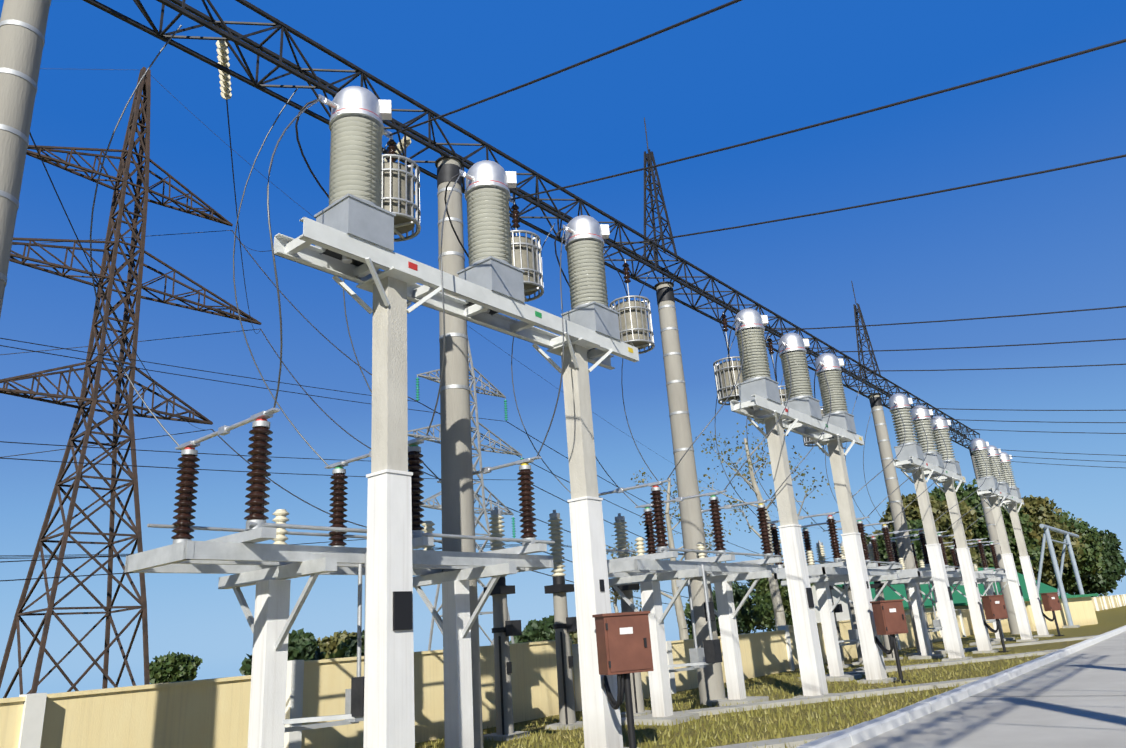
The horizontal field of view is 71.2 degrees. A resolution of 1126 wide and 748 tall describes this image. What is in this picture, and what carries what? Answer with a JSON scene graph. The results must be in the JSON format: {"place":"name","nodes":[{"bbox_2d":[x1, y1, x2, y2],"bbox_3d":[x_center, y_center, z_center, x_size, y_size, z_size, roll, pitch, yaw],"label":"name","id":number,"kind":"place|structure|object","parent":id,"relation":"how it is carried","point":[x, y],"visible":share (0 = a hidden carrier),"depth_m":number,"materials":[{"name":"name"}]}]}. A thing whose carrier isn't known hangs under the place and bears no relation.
{"place":"outdoors","nodes":[
{"label":"outdoors","id":0,"kind":"place"},
{"bbox_2d":[0,0,50,316],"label":"gantry pole","id":1,"kind":"object","parent":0,"point":[23,24],"visible":1,"depth_m":7.23,"materials":[{"name":"grey concrete"}]},
{"bbox_2d":[0,0,1125,606],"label":"conductors","id":2,"kind":"object","parent":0,"point":[224,76],"visible":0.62,"depth_m":11.64,"materials":[{"name":"grey metal"}]},
{"bbox_2d":[0,0,1125,697],"label":"sky","id":3,"kind":"structure","parent":0,"point":[743,71],"materials":[{"name":"blue"}]},
{"bbox_2d":[415,605,1125,747],"bbox_3d":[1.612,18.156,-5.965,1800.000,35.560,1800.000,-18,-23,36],"label":"ground","id":4,"kind":"structure","parent":0,"point":[1111,619],"depth_m":14.32,"materials":[{"name":"green plant"}]},
{"bbox_2d":[0,67,260,697],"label":"rusty transmission tower","id":5,"kind":"structure","parent":4,"relation":"on","point":[123,171],"depth_m":35.81,"materials":[{"name":"metal"}]},
{"bbox_2d":[149,651,202,683],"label":"bush","id":6,"kind":"object","parent":4,"relation":"on","point":[172,667],"visible":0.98,"depth_m":92.12,"materials":[{"name":"green plant"}]},
{"bbox_2d":[239,628,325,675],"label":"tree","id":7,"kind":"object","parent":4,"relation":"on","point":[302,645],"visible":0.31,"depth_m":65.79,"materials":[{"name":"green plant"}]},
{"bbox_2d":[317,630,356,658],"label":"tree","id":8,"kind":"object","parent":4,"relation":"on","point":[328,645],"visible":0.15,"depth_m":76.46,"materials":[{"name":"green plant"}]},
{"bbox_2d":[124,408,554,747],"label":"disconnector","id":9,"kind":"object","parent":4,"relation":"on","point":[244,557],"visible":0.9,"depth_m":7.78,"materials":[{"name":"white paint"}]},
{"bbox_2d":[329,630,364,658],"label":"tree","id":10,"kind":"object","parent":4,"relation":"on","point":[347,648],"visible":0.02,"depth_m":62.18,"materials":[{"name":"green plant"}]},
{"bbox_2d":[435,156,483,747],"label":"gantry pole","id":11,"kind":"object","parent":4,"relation":"on","point":[457,500],"visible":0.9,"depth_m":10.46,"materials":[{"name":"concrete"}]},
{"bbox_2d":[83,0,979,448],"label":"gantry girder","id":12,"kind":"object","parent":11,"relation":"on","point":[237,38],"visible":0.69,"depth_m":11.94,"materials":[{"name":"grey metal"}]},
{"bbox_2d":[381,135,420,241],"bbox_3d":[-2.370,-2.599,10.871,0.780,1.637,0.772,-18,-23,36],"label":"line trap","id":13,"kind":"object","parent":12,"relation":"attached to","point":[398,192],"visible":0.65,"depth_m":10.61,"materials":[{"name":"metal"}]},
{"bbox_2d":[510,201,543,301],"bbox_3d":[-0.740,-2.002,12.734,0.780,1.827,0.772,-18,-23,36],"label":"line trap","id":14,"kind":"object","parent":12,"relation":"attached to","point":[526,253],"visible":0.58,"depth_m":12.44,"materials":[{"name":"metal"}]},
{"bbox_2d":[609,259,654,353],"bbox_3d":[1.283,-1.285,15.056,0.780,2.015,0.772,-18,-23,36],"label":"line trap","id":15,"kind":"object","parent":12,"relation":"attached to","point":[634,329],"visible":0.81,"depth_m":14.70,"materials":[{"name":"metal"}]},
{"bbox_2d":[644,118,677,264],"bbox_3d":[1.983,-4.149,17.422,0.540,3.608,0.540,-18,-23,36],"label":"lightning mast","id":16,"kind":"object","parent":12,"relation":"on","point":[649,158],"visible":0.9,"depth_m":17.27,"materials":[{"name":"metal"}]},
{"bbox_2d":[713,311,742,404],"bbox_3d":[3.803,-0.355,17.932,0.780,2.328,0.772,-18,-23,36],"label":"line trap","id":17,"kind":"object","parent":12,"relation":"attached to","point":[723,381],"visible":0.71,"depth_m":17.56,"materials":[{"name":"metal"}]},
{"bbox_2d":[767,336,787,431],"bbox_3d":[5.349,0.223,19.694,0.780,2.535,0.772,-18,-23,36],"label":"line trap","id":18,"kind":"object","parent":12,"relation":"attached to","point":[783,395],"visible":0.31,"depth_m":19.30,"materials":[{"name":"metal"}]},
{"bbox_2d":[802,358,826,449],"bbox_3d":[6.733,0.725,21.278,0.780,2.689,0.772,-18,-23,36],"label":"line trap","id":19,"kind":"object","parent":12,"relation":"attached to","point":[807,441],"visible":0.21,"depth_m":20.91,"materials":[{"name":"metal"}]},
{"bbox_2d":[851,281,880,378],"bbox_3d":[10.279,-1.565,27.092,0.540,3.608,0.540,-18,-23,36],"label":"lightning mast","id":20,"kind":"object","parent":12,"relation":"on","point":[860,315],"visible":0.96,"depth_m":26.96,"materials":[{"name":"metal"}]},
{"bbox_2d":[274,86,653,747],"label":"current transformers","id":21,"kind":"object","parent":4,"relation":"on","point":[348,232],"visible":1,"depth_m":8.50,"materials":[{"name":"paint"}]},
{"bbox_2d":[408,335,522,650],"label":"galvanised transmission tower","id":22,"kind":"structure","parent":4,"relation":"on","point":[483,509],"depth_m":43.32,"materials":[{"name":"grey metal"}]},
{"bbox_2d":[483,507,529,740],"bbox_3d":[-0.932,3.721,11.837,0.520,3.430,0.500,-18,-23,36],"label":"surge arrester","id":23,"kind":"object","parent":4,"relation":"on","point":[503,629],"visible":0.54,"depth_m":11.63,"materials":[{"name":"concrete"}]},
{"bbox_2d":[509,615,574,643],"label":"bush","id":24,"kind":"object","parent":4,"relation":"on","point":[534,630],"visible":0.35,"depth_m":74.11,"materials":[{"name":"green plant"}]},
{"bbox_2d":[0,594,1125,747],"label":"perimeter wall","id":25,"kind":"structure","parent":4,"relation":"on","point":[209,713],"depth_m":10.37,"materials":[{"name":"yellow paint"}]},
{"bbox_2d":[544,510,582,729],"bbox_3d":[-0.021,3.892,12.556,0.520,3.430,0.500,-18,-23,36],"label":"surge arrester","id":26,"kind":"object","parent":4,"relation":"on","point":[564,624],"visible":0.9,"depth_m":12.39,"materials":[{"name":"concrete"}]},
{"bbox_2d":[569,631,577,643],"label":"bush","id":27,"kind":"object","parent":4,"relation":"on","point":[574,636],"visible":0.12,"depth_m":92.50,"materials":[{"name":"green plant"}]},
{"bbox_2d":[605,535,641,612],"bbox_3d":[2.349,9.014,30.618,2.798,5.483,2.618,-18,-23,36],"label":"pale tree","id":28,"kind":"object","parent":4,"relation":"on","point":[616,597],"visible":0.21,"depth_m":30.81,"materials":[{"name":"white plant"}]},
{"bbox_2d":[612,513,651,717],"bbox_3d":[1.126,4.108,13.463,0.520,3.430,0.500,-18,-23,36],"label":"surge arrester","id":29,"kind":"object","parent":4,"relation":"on","point":[635,678],"visible":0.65,"depth_m":13.44,"materials":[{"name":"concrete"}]},
{"bbox_2d":[631,468,730,639],"bbox_3d":[4.195,7.431,30.270,5.041,7.833,3.162,-6,-18,7],"label":"pale tree","id":30,"kind":"object","parent":4,"relation":"on","point":[682,625],"visible":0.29,"depth_m":30.19,"materials":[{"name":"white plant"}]},
{"bbox_2d":[598,480,781,725],"bbox_3d":[2.173,3.853,13.373,1.900,3.515,4.700,-18,-23,36],"label":"disconnector","id":31,"kind":"object","parent":4,"relation":"on","point":[650,570],"visible":0.85,"depth_m":12.76,"materials":[{"name":"white paint"}]},
{"bbox_2d":[654,281,725,704],"bbox_3d":[2.429,2.113,15.366,0.470,8.420,0.470,-18,-23,36],"label":"gantry pole","id":32,"kind":"object","parent":4,"relation":"on","point":[710,681],"visible":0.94,"depth_m":15.26,"materials":[{"name":"concrete"}]},
{"bbox_2d":[684,589,714,638],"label":"tree","id":33,"kind":"object","parent":4,"relation":"on","point":[688,617],"visible":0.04,"depth_m":44.34,"materials":[{"name":"green plant"}]},
{"bbox_2d":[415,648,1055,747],"bbox_3d":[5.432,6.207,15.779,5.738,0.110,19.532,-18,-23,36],"label":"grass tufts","id":34,"kind":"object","parent":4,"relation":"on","point":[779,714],"visible":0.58,"depth_m":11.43,"materials":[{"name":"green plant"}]},
{"bbox_2d":[712,581,759,635],"bbox_3d":[8.658,12.263,39.365,3.252,3.998,4.087,-12,-20,23],"label":"tree","id":35,"kind":"object","parent":4,"relation":"on","point":[744,617],"visible":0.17,"depth_m":38.27,"materials":[{"name":"green plant"}]},
{"bbox_2d":[695,419,834,630],"bbox_3d":[8.061,6.045,30.769,5.747,10.058,5.304,-18,-23,36],"label":"pale tree","id":36,"kind":"object","parent":4,"relation":"on","point":[779,613],"visible":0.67,"depth_m":31.14,"materials":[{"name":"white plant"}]},
{"bbox_2d":[744,566,812,631],"bbox_3d":[10.012,10.973,36.987,3.314,4.539,3.284,1,-19,-16],"label":"tree","id":37,"kind":"object","parent":4,"relation":"on","point":[762,608],"visible":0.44,"depth_m":36.28,"materials":[{"name":"green plant"}]},
{"bbox_2d":[730,308,909,697],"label":"current transformers","id":38,"kind":"object","parent":4,"relation":"on","point":[758,388],"visible":0.96,"depth_m":15.68,"materials":[{"name":"paint"}]},
{"bbox_2d":[815,541,852,668],"bbox_3d":[7.268,6.275,21.396,0.520,3.430,0.500,-18,-23,36],"label":"surge arrester","id":39,"kind":"object","parent":4,"relation":"on","point":[821,557],"visible":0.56,"depth_m":21.30,"materials":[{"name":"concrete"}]},
{"bbox_2d":[767,512,902,681],"bbox_3d":[6.640,5.245,18.580,1.900,3.515,4.700,-18,-23,36],"label":"disconnector","id":40,"kind":"object","parent":4,"relation":"on","point":[824,577],"visible":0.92,"depth_m":17.64,"materials":[{"name":"white paint"}]},
{"bbox_2d":[840,541,863,664],"bbox_3d":[8.178,6.446,22.115,0.520,3.430,0.500,-18,-23,36],"label":"surge arrester","id":41,"kind":"object","parent":4,"relation":"on","point":[859,654],"visible":0.15,"depth_m":21.93,"materials":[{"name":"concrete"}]},
{"bbox_2d":[621,635,1097,747],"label":"concrete strips","id":42,"kind":"object","parent":4,"relation":"on","point":[782,743],"visible":0.32,"depth_m":13.40,"materials":[{"name":"grey concrete"}]},
{"bbox_2d":[867,542,902,660],"bbox_3d":[9.326,6.662,23.022,0.520,3.430,0.500,-18,-23,36],"label":"surge arrester","id":43,"kind":"object","parent":4,"relation":"on","point":[877,585],"visible":0.21,"depth_m":22.97,"materials":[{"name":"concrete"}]},
{"bbox_2d":[868,394,933,652],"bbox_3d":[10.724,4.697,25.036,0.470,8.420,0.470,-18,-23,36],"label":"gantry pole","id":44,"kind":"object","parent":4,"relation":"on","point":[905,549],"visible":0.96,"depth_m":25.14,"materials":[{"name":"concrete"}]},
{"bbox_2d":[865,519,953,569],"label":"tree","id":45,"kind":"object","parent":4,"relation":"on","point":[911,525],"visible":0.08,"depth_m":61.97,"materials":[{"name":"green plant"}]},
{"bbox_2d":[866,528,967,659],"bbox_3d":[10.915,6.577,23.564,1.900,3.515,4.700,-18,-23,36],"label":"disconnector","id":46,"kind":"object","parent":4,"relation":"on","point":[922,574],"visible":0.77,"depth_m":22.66,"materials":[{"name":"white paint"}]},
{"bbox_2d":[872,493,989,567],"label":"tree","id":47,"kind":"object","parent":4,"relation":"on","point":[939,509],"visible":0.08,"depth_m":64.73,"materials":[{"name":"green plant"}]},
{"bbox_2d":[811,567,1069,622],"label":"control building","id":48,"kind":"structure","parent":4,"relation":"on","point":[891,594],"depth_m":50.43,"materials":[{"name":"green metal"}]},
{"bbox_2d":[889,393,1010,660],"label":"current transformers","id":49,"kind":"object","parent":4,"relation":"on","point":[911,456],"visible":0.98,"depth_m":22.57,"materials":[{"name":"paint"}]},
{"bbox_2d":[796,625,1125,747],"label":"kerb","id":50,"kind":"structure","parent":4,"relation":"on","point":[856,734],"depth_m":10.99,"materials":[{"name":"white paint"}]},
{"bbox_2d":[944,538,1014,645],"bbox_3d":[15.254,7.928,28.622,1.900,3.515,4.700,-18,-23,36],"label":"disconnector","id":51,"kind":"object","parent":4,"relation":"on","point":[986,577],"visible":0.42,"depth_m":28.36,"materials":[{"name":"white paint"}]},
{"bbox_2d":[928,478,1046,574],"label":"tree","id":52,"kind":"object","parent":4,"relation":"on","point":[972,500],"visible":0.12,"depth_m":66.57,"materials":[{"name":"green plant"}]},
{"bbox_2d":[968,446,1019,633],"bbox_3d":[19.147,7.321,34.855,0.470,8.420,0.470,-18,-23,36],"label":"gantry pole","id":53,"kind":"object","parent":4,"relation":"on","point":[993,536],"visible":0.48,"depth_m":34.49,"materials":[{"name":"concrete"}]},
{"bbox_2d":[970,438,1063,641],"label":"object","id":54,"kind":"object","parent":4,"relation":"on","point":[1012,500],"visible":0.98,"depth_m":29.38,"materials":[{"name":"paint"}]},
{"bbox_2d":[954,593,1098,632],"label":"yellow annex building","id":55,"kind":"structure","parent":4,"relation":"on","point":[1082,610],"depth_m":37.40,"materials":[{"name":"paint"}]},
{"bbox_2d":[1017,495,1086,585],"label":"tree","id":56,"kind":"object","parent":4,"relation":"on","point":[1039,508],"visible":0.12,"depth_m":69.40,"materials":[{"name":"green plant"}]},
{"bbox_2d":[1037,524,1083,627],"bbox_3d":[25.618,10.535,40.679,1.963,4.722,11.000,-18,-23,36],"label":"support frame","id":57,"kind":"object","parent":4,"relation":"on","point":[1057,571],"visible":0.79,"depth_m":37.44,"materials":[{"name":"blue paint"}]},
{"bbox_2d":[1042,510,1106,591],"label":"tree","id":58,"kind":"object","parent":4,"relation":"on","point":[1091,555],"visible":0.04,"depth_m":72.71,"materials":[{"name":"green plant"}]},
{"bbox_2d":[1064,529,1125,596],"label":"tree","id":59,"kind":"object","parent":4,"relation":"on","point":[1104,582],"visible":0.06,"depth_m":75.15,"materials":[{"name":"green plant"}]},
{"bbox_2d":[849,631,1125,747],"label":"road","id":60,"kind":"structure","parent":0,"point":[1077,699],"depth_m":10.08,"materials":[{"name":"concrete"}]}
]}

